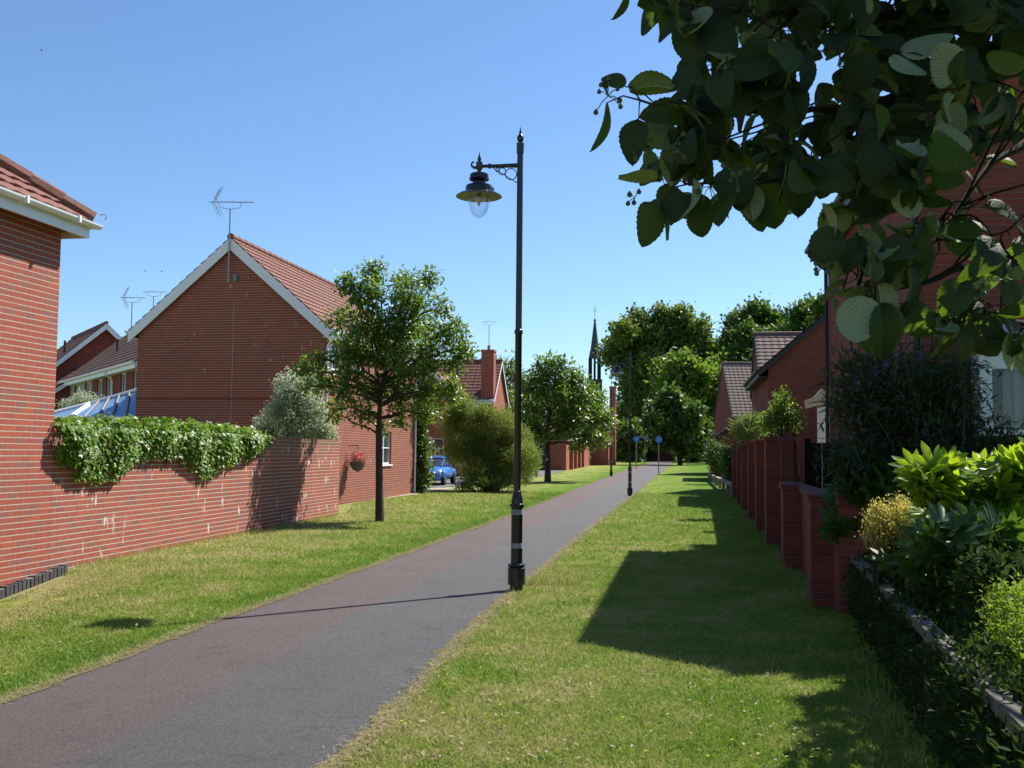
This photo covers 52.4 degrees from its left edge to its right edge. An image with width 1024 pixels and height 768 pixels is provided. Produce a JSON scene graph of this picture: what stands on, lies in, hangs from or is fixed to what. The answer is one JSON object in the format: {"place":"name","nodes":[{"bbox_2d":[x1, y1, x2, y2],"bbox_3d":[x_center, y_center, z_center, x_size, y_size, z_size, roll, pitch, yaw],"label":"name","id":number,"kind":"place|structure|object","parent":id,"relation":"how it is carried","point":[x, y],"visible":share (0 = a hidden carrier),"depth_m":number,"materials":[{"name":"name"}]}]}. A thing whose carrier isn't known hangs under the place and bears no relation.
{"place":"outdoors","nodes":[
{"label":"outdoors","id":0,"kind":"place"},
{"bbox_2d":[58,334,137,402],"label":"terraced house","id":1,"kind":"structure","parent":0,"point":[111,370],"depth_m":44.64,"materials":[{"name":"brick"}]},
{"bbox_2d":[98,379,101,397],"bbox_3d":[-17.801,0.483,44.940,0.160,1.410,1.050,3,-4,-33],"label":"window","id":2,"kind":"structure","parent":1,"relation":"in","point":[100,380],"depth_m":45.21,"materials":[{"name":"white paint"}]},
{"bbox_2d":[107,376,111,395],"bbox_3d":[-16.814,0.393,43.439,0.160,1.410,1.050,3,-4,-33],"label":"window","id":3,"kind":"structure","parent":1,"relation":"in","point":[109,381],"depth_m":43.72,"materials":[{"name":"white paint"}]},
{"bbox_2d":[122,373,125,391],"bbox_3d":[-15.403,0.263,41.257,0.160,1.410,1.050,3,-4,-33],"label":"window","id":4,"kind":"structure","parent":1,"relation":"in","point":[124,374],"depth_m":41.54,"materials":[{"name":"white paint"}]},
{"bbox_2d":[120,287,143,326],"bbox_3d":[-15.427,-3.103,42.287,1.016,1.662,0.480,1,-4,-6],"label":"tv aerial","id":5,"kind":"object","parent":1,"relation":"attached to","point":[123,297],"visible":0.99,"depth_m":42.27,"materials":[{"name":"grey metal"}]},
{"bbox_2d":[134,370,136,388],"bbox_3d":[-14.258,0.159,39.500,0.160,1.410,1.050,3,-4,-33],"label":"window","id":6,"kind":"structure","parent":1,"relation":"in","point":[135,370],"depth_m":39.88,"materials":[{"name":"white paint"}]},
{"bbox_2d":[0,461,671,767],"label":"path","id":7,"kind":"structure","parent":0,"point":[300,680],"depth_m":7.51,"materials":[{"name":"grey asphalt"}]},
{"bbox_2d":[0,516,606,767],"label":"path edge straw","id":8,"kind":"object","parent":7,"relation":"on","point":[385,718],"visible":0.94,"depth_m":7.71,"materials":[{"name":"beige plant"}]},
{"bbox_2d":[0,461,651,703],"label":"path edge","id":9,"kind":"object","parent":7,"relation":"on","point":[134,652],"visible":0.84,"depth_m":9.09,"materials":[{"name":"concrete"}]},
{"bbox_2d":[316,461,672,767],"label":"path edge","id":10,"kind":"object","parent":7,"relation":"on","point":[417,686],"visible":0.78,"depth_m":7.46,"materials":[{"name":"soil"}]},
{"bbox_2d":[372,487,455,499],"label":"paving","id":11,"kind":"structure","parent":0,"point":[435,489],"depth_m":41.78,"materials":[{"name":"grey concrete"}]},
{"bbox_2d":[0,457,989,767],"bbox_3d":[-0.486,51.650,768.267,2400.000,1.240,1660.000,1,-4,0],"label":"ground","id":12,"kind":"structure","parent":0,"point":[682,479],"depth_m":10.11,"materials":[{"name":"green plant"}]},
{"bbox_2d":[0,565,67,599],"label":"brick edging","id":13,"kind":"object","parent":12,"relation":"on","point":[18,586],"visible":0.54,"depth_m":12.96,"materials":[{"name":"concrete"}]},
{"bbox_2d":[0,153,106,585],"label":"brick house","id":14,"kind":"structure","parent":12,"relation":"on","point":[40,218],"depth_m":13.07,"materials":[{"name":"red brick"}]},
{"bbox_2d":[54,364,84,427],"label":"brick garage","id":15,"kind":"structure","parent":12,"relation":"on","point":[62,391],"depth_m":50.27,"materials":[{"name":"red brick"}]},
{"bbox_2d":[55,386,104,408],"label":"garden shrub","id":16,"kind":"object","parent":12,"relation":"on","point":[68,402],"visible":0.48,"depth_m":35.85,"materials":[{"name":"green plant"}]},
{"bbox_2d":[56,321,121,380],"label":"brick house","id":17,"kind":"structure","parent":12,"relation":"on","point":[80,349],"depth_m":55.84,"materials":[{"name":"red brick"}]},
{"bbox_2d":[54,388,135,429],"bbox_3d":[-12.971,1.800,31.936,3.792,3.548,2.081,1,-4,0],"label":"conservatory","id":18,"kind":"object","parent":12,"relation":"on","point":[120,405],"visible":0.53,"depth_m":32.06,"materials":[{"name":"glass"}]},
{"bbox_2d":[48,428,339,568],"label":"garden wall","id":19,"kind":"structure","parent":12,"relation":"on","point":[155,502],"depth_m":17.32,"materials":[{"name":"brick"}]},
{"bbox_2d":[52,412,275,485],"bbox_3d":[-5.489,1.030,17.247,0.595,1.192,7.610,0,-4,8],"label":"wall creeper","id":20,"kind":"object","parent":19,"relation":"attached to","point":[89,436],"depth_m":15.88,"materials":[{"name":"green plant"}]},
{"bbox_2d":[124,233,417,504],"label":"brick house","id":21,"kind":"structure","parent":12,"relation":"on","point":[208,337],"depth_m":30.16,"materials":[{"name":"red brick"}]},
{"bbox_2d":[212,187,253,282],"bbox_3d":[-8.123,-4.301,30.014,1.310,2.763,0.480,1,-4,-3],"label":"tv aerial","id":22,"kind":"object","parent":21,"relation":"attached to","point":[216,197],"visible":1,"depth_m":30.02,"materials":[{"name":"grey metal"}]},
{"bbox_2d":[328,339,338,370],"bbox_3d":[-5.219,-0.877,30.437,0.160,1.060,1.250,0,-4,9],"label":"window","id":23,"kind":"structure","parent":21,"relation":"in","point":[334,342],"depth_m":30.43,"materials":[{"name":"white paint"}]},
{"bbox_2d":[345,445,372,471],"bbox_3d":[-4.594,2.251,31.523,1.000,0.811,0.848,0,-4,9],"label":"hanging basket","id":24,"kind":"object","parent":21,"relation":"attached to","point":[354,464],"visible":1,"depth_m":31.41,"materials":[{"name":"pink plant"}]},
{"bbox_2d":[382,431,392,465],"bbox_3d":[-4.365,2.212,35.548,0.160,1.180,1.600,0,-4,9],"label":"window","id":25,"kind":"structure","parent":21,"relation":"in","point":[385,441],"depth_m":35.90,"materials":[{"name":"white paint"}]},
{"bbox_2d":[414,394,438,493],"bbox_3d":[-3.552,2.229,39.757,1.576,4.552,1.346,1,-4,0],"label":"ivy","id":26,"kind":"object","parent":21,"relation":"attached to","point":[423,478],"visible":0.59,"depth_m":39.57,"materials":[{"name":"green plant"}]},
{"bbox_2d":[248,366,340,441],"bbox_3d":[-5.492,1.419,26.246,2.406,3.828,1.630,1,-4,0],"label":"silver shrub","id":27,"kind":"object","parent":12,"relation":"on","point":[290,403],"visible":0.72,"depth_m":26.08,"materials":[{"name":"green plant"}]},
{"bbox_2d":[290,255,479,521],"bbox_3d":[-2.986,0.129,23.877,4.484,6.315,2.747,1,-4,0],"label":"street tree","id":28,"kind":"object","parent":12,"relation":"on","point":[399,332],"visible":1,"depth_m":23.66,"materials":[{"name":"green plant"}]},
{"bbox_2d":[4,585,801,760],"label":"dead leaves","id":29,"kind":"object","parent":12,"relation":"on","point":[534,755],"visible":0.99,"depth_m":6.24,"materials":[{"name":"brown plant"}]},
{"bbox_2d":[0,546,860,756],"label":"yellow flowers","id":30,"kind":"object","parent":12,"relation":"on","point":[557,699],"visible":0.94,"depth_m":5.98,"materials":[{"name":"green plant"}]},
{"bbox_2d":[428,445,489,478],"bbox_3d":[-3.193,4.186,55.825,5.887,2.288,1.566,1,-4,0],"label":"clipped hedge","id":31,"kind":"object","parent":12,"relation":"on","point":[458,471],"visible":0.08,"depth_m":55.87,"materials":[{"name":"green plant"}]},
{"bbox_2d":[417,345,508,475],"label":"brick house","id":32,"kind":"structure","parent":12,"relation":"on","point":[484,378],"depth_m":64.20,"materials":[{"name":"red brick"}]},
{"bbox_2d":[426,438,442,455],"bbox_3d":[-4.799,3.840,61.664,1.600,1.260,0.160,0,-4,9],"label":"window","id":33,"kind":"structure","parent":32,"relation":"in","point":[437,440],"depth_m":61.67,"materials":[{"name":"white paint"}]},
{"bbox_2d":[452,475,504,491],"bbox_3d":[-1.291,4.037,41.108,2.251,1.076,1.137,1,-4,0],"label":"ground planting","id":34,"kind":"object","parent":12,"relation":"on","point":[469,485],"visible":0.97,"depth_m":40.99,"materials":[{"name":"green plant"}]},
{"bbox_2d":[435,393,544,491],"bbox_3d":[-0.888,2.428,42.365,4.647,4.245,3.657,1,-4,0],"label":"feathery shrub","id":35,"kind":"object","parent":12,"relation":"on","point":[480,440],"visible":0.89,"depth_m":42.14,"materials":[{"name":"green plant"}]},
{"bbox_2d":[456,127,524,591],"bbox_3d":[-0.278,-0.290,12.156,0.827,5.570,0.545,-1,-4,21],"label":"street lamp","id":36,"kind":"object","parent":12,"relation":"on","point":[478,190],"visible":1,"depth_m":12.18,"materials":[{"name":"black metal"}]},
{"bbox_2d":[464,348,529,399],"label":"garden tree","id":37,"kind":"object","parent":12,"relation":"on","point":[509,374],"visible":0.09,"depth_m":98.71,"materials":[{"name":"green plant"}]},
{"bbox_2d":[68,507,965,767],"bbox_3d":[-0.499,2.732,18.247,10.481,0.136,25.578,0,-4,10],"label":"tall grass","id":38,"kind":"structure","parent":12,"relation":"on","point":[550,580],"depth_m":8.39,"materials":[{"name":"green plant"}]},
{"bbox_2d":[506,387,543,440],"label":"garden tree","id":39,"kind":"object","parent":12,"relation":"on","point":[510,401],"visible":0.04,"depth_m":72.29,"materials":[{"name":"green plant"}]},
{"bbox_2d":[526,422,590,469],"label":"brick wall","id":40,"kind":"structure","parent":12,"relation":"on","point":[562,458],"depth_m":77.39,"materials":[{"name":"red brick"}]},
{"bbox_2d":[526,442,544,469],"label":"garage door","id":41,"kind":"structure","parent":40,"relation":"in","point":[541,447],"depth_m":77.37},
{"bbox_2d":[505,348,624,481],"bbox_3d":[2.607,1.715,53.590,6.245,6.927,5.168,1,-4,0],"label":"street tree","id":42,"kind":"object","parent":12,"relation":"on","point":[549,389],"visible":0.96,"depth_m":52.87,"materials":[{"name":"green plant"}]},
{"bbox_2d":[533,370,619,464],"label":"brick house","id":43,"kind":"structure","parent":12,"relation":"on","point":[599,456],"depth_m":97.99,"materials":[{"name":"red brick"}]},
{"bbox_2d":[587,319,601,405],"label":"church spire","id":44,"kind":"structure","parent":12,"relation":"on","point":[594,341],"depth_m":250.04,"materials":[{"name":"stone"}]},
{"bbox_2d":[610,387,622,475],"bbox_3d":[6.450,2.978,63.891,0.827,5.570,0.545,-1,-4,21],"label":"street lamp","id":45,"kind":"object","parent":12,"relation":"on","point":[619,399],"visible":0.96,"depth_m":63.77,"materials":[{"name":"black metal"}]},
{"bbox_2d":[610,353,632,495],"bbox_3d":[4.107,1.537,39.352,0.827,5.570,0.544,2,-4,-21],"label":"street lamp","id":46,"kind":"object","parent":12,"relation":"on","point":[617,370],"visible":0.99,"depth_m":39.27,"materials":[{"name":"black metal"}]},
{"bbox_2d":[616,417,626,461],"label":"understorey tree","id":47,"kind":"object","parent":12,"relation":"on","point":[619,458],"visible":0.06,"depth_m":120.89,"materials":[{"name":"green plant"}]},
{"bbox_2d":[616,417,652,461],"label":"understorey tree","id":48,"kind":"object","parent":12,"relation":"on","point":[622,442],"visible":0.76,"depth_m":115.86,"materials":[{"name":"green plant"}]},
{"bbox_2d":[633,436,638,468],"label":"path sign","id":49,"kind":"object","parent":12,"relation":"on","point":[636,439],"visible":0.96,"depth_m":83.40,"materials":[{"name":"blue metal"}]},
{"bbox_2d":[642,435,646,464],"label":"path sign","id":50,"kind":"object","parent":12,"relation":"on","point":[644,437],"visible":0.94,"depth_m":100.68,"materials":[{"name":"blue metal"}]},
{"bbox_2d":[634,416,656,460],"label":"understorey tree","id":51,"kind":"object","parent":12,"relation":"on","point":[647,455],"visible":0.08,"depth_m":126.55,"materials":[{"name":"green plant"}]},
{"bbox_2d":[637,446,674,460],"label":"brick house","id":52,"kind":"structure","parent":12,"relation":"on","point":[666,456],"depth_m":126.96,"materials":[{"name":"brown brick"}]},
{"bbox_2d":[593,300,722,458],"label":"mature tree","id":53,"kind":"object","parent":12,"relation":"on","point":[639,337],"visible":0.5,"depth_m":148.52,"materials":[{"name":"green plant"}]},
{"bbox_2d":[655,436,661,474],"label":"path sign","id":54,"kind":"object","parent":12,"relation":"on","point":[658,439],"visible":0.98,"depth_m":68.18,"materials":[{"name":"blue metal"}]},
{"bbox_2d":[636,380,713,464],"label":"tree","id":55,"kind":"object","parent":12,"relation":"on","point":[677,422],"visible":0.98,"depth_m":101.49,"materials":[{"name":"green plant"}]},
{"bbox_2d":[638,345,733,421],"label":"mature tree","id":56,"kind":"object","parent":12,"relation":"on","point":[691,374],"visible":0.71,"depth_m":128.38,"materials":[{"name":"green plant"}]},
{"bbox_2d":[682,452,706,462],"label":"understorey tree","id":57,"kind":"object","parent":12,"relation":"on","point":[692,459],"visible":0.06,"depth_m":117.46,"materials":[{"name":"green plant"}]},
{"bbox_2d":[699,421,713,463],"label":"understorey tree","id":58,"kind":"object","parent":12,"relation":"on","point":[711,432],"visible":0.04,"depth_m":108.93,"materials":[{"name":"green plant"}]},
{"bbox_2d":[700,437,731,483],"bbox_3d":[10.247,3.836,51.784,1.813,2.446,1.898,1,-4,0],"label":"dark bush","id":59,"kind":"object","parent":12,"relation":"on","point":[712,451],"visible":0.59,"depth_m":51.84,"materials":[{"name":"green plant"}]},
{"bbox_2d":[708,473,731,496],"bbox_3d":[9.706,4.720,48.902,0.160,0.670,20.212,0,-4,8],"label":"knee rail fence","id":60,"kind":"object","parent":12,"relation":"on","point":[722,482],"visible":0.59,"depth_m":44.82,"materials":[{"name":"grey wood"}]},
{"bbox_2d":[714,442,738,489],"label":"dark bush","id":61,"kind":"object","parent":12,"relation":"on","point":[727,456],"visible":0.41,"depth_m":45.63,"materials":[{"name":"green plant"}]},
{"bbox_2d":[720,406,775,457],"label":"ornamental grass","id":62,"kind":"object","parent":12,"relation":"on","point":[743,428],"depth_m":26.30,"materials":[{"name":"green plant"}]},
{"bbox_2d":[713,291,791,361],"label":"mature tree","id":63,"kind":"object","parent":12,"relation":"on","point":[742,326],"visible":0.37,"depth_m":141.04,"materials":[{"name":"green plant"}]},
{"bbox_2d":[755,385,808,481],"bbox_3d":[4.952,1.485,19.305,1.030,2.969,0.804,-1,-4,23],"label":"garden shrub","id":64,"kind":"object","parent":12,"relation":"on","point":[767,421],"visible":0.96,"depth_m":19.30,"materials":[{"name":"green plant"}]},
{"bbox_2d":[731,437,867,614],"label":"garden wall","id":65,"kind":"structure","parent":12,"relation":"on","point":[779,504],"depth_m":14.73,"materials":[{"name":"brick"}]},
{"bbox_2d":[781,288,823,331],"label":"mature tree","id":66,"kind":"object","parent":12,"relation":"on","point":[805,313],"visible":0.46,"depth_m":121.43,"materials":[{"name":"green plant"}]},
{"bbox_2d":[589,0,1023,374],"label":"whitebeam tree","id":67,"kind":"object","parent":12,"relation":"on","point":[916,59],"visible":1,"depth_m":2.15,"materials":[{"name":"green plant"}]},
{"bbox_2d":[804,388,829,442],"bbox_3d":[7.155,1.593,24.003,0.750,3.300,0.200,0,-4,9],"label":"white porch","id":68,"kind":"object","parent":12,"relation":"on","point":[819,395],"visible":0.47,"depth_m":24.01,"materials":[{"name":"paint"}]},
{"bbox_2d":[804,438,840,490],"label":"timber gate","id":69,"kind":"structure","parent":12,"relation":"on","point":[810,470],"depth_m":18.65,"materials":[{"name":"black wood"}]},
{"bbox_2d":[815,444,913,553],"bbox_3d":[3.740,1.490,10.572,1.332,1.793,1.009,1,-4,0],"label":"fatsia bush","id":70,"kind":"object","parent":12,"relation":"on","point":[866,492],"visible":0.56,"depth_m":10.46,"materials":[{"name":"green plant"}]},
{"bbox_2d":[854,490,914,658],"bbox_3d":[3.029,1.536,8.204,0.700,1.388,0.550,1,-4,0],"label":"golden privet","id":71,"kind":"object","parent":12,"relation":"on","point":[886,530],"visible":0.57,"depth_m":8.16,"materials":[{"name":"yellow plant"}]},
{"bbox_2d":[804,76,1023,556],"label":"brick house","id":72,"kind":"structure","parent":12,"relation":"on","point":[1009,385],"depth_m":12.06,"materials":[{"name":"red brick"}]},
{"bbox_2d":[971,351,1023,435],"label":"bay window","id":73,"kind":"structure","parent":72,"relation":"in","point":[1013,381],"depth_m":11.69,"materials":[{"name":"white paint"}]},
{"bbox_2d":[806,335,1023,552],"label":"buddleia","id":74,"kind":"object","parent":12,"relation":"on","point":[872,407],"visible":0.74,"depth_m":10.63,"materials":[{"name":"green plant"}]},
{"bbox_2d":[840,543,1023,767],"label":"hedge","id":75,"kind":"object","parent":12,"relation":"on","point":[990,737],"visible":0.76,"depth_m":5.44,"materials":[{"name":"green plant"}]},
{"bbox_2d":[850,555,1023,742],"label":"knee rail fence","id":76,"kind":"object","parent":12,"relation":"on","point":[1012,712],"visible":0.29,"depth_m":5.26,"materials":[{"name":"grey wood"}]},
{"bbox_2d":[865,499,1023,647],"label":"fatsia bush","id":77,"kind":"object","parent":12,"relation":"on","point":[940,531],"visible":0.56,"depth_m":7.06,"materials":[{"name":"green plant"}]},
{"bbox_2d":[888,437,1023,630],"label":"fatsia bush","id":78,"kind":"object","parent":12,"relation":"on","point":[946,480],"visible":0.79,"depth_m":7.63,"materials":[{"name":"green plant"}]},
{"bbox_2d":[915,534,1023,716],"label":"hedge","id":79,"kind":"object","parent":12,"relation":"on","point":[989,562],"visible":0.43,"depth_m":6.40,"materials":[{"name":"green plant"}]},
{"bbox_2d":[969,563,1023,714],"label":"hedge","id":80,"kind":"object","parent":12,"relation":"on","point":[1010,607],"visible":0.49,"depth_m":5.43,"materials":[{"name":"green plant"}]},
{"bbox_2d":[427,470,563,487],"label":"road","id":81,"kind":"structure","parent":0,"point":[436,484],"depth_m":50.88,"materials":[{"name":"grey asphalt"}]},
{"bbox_2d":[427,455,456,484],"bbox_3d":[-3.592,4.024,48.731,1.723,1.344,3.541,0,-4,8],"label":"parked car","id":82,"kind":"object","parent":81,"relation":"on","point":[444,473],"visible":0.51,"depth_m":48.00,"materials":[{"name":"blue paint"}]},
{"bbox_2d":[0,0,991,411],"label":"sky","id":83,"kind":"structure","parent":0,"point":[353,130],"materials":[{"name":"blue"}]},
{"bbox_2d":[703,416,749,479],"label":"brick garage","id":84,"kind":"structure","parent":0,"point":[724,433],"depth_m":56.80,"materials":[{"name":"red brick"}]},
{"bbox_2d":[713,362,751,435],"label":"brick house","id":85,"kind":"structure","parent":0,"point":[732,397],"depth_m":70.83,"materials":[{"name":"brown tile"}]},
{"bbox_2d":[750,331,801,414],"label":"brick house","id":86,"kind":"structure","parent":0,"point":[767,346],"depth_m":44.90,"materials":[{"name":"brown tile"}]},
{"bbox_2d":[742,313,828,486],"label":"brick house","id":87,"kind":"structure","parent":0,"point":[795,366],"depth_m":33.92,"materials":[{"name":"red brick"}]}
]}

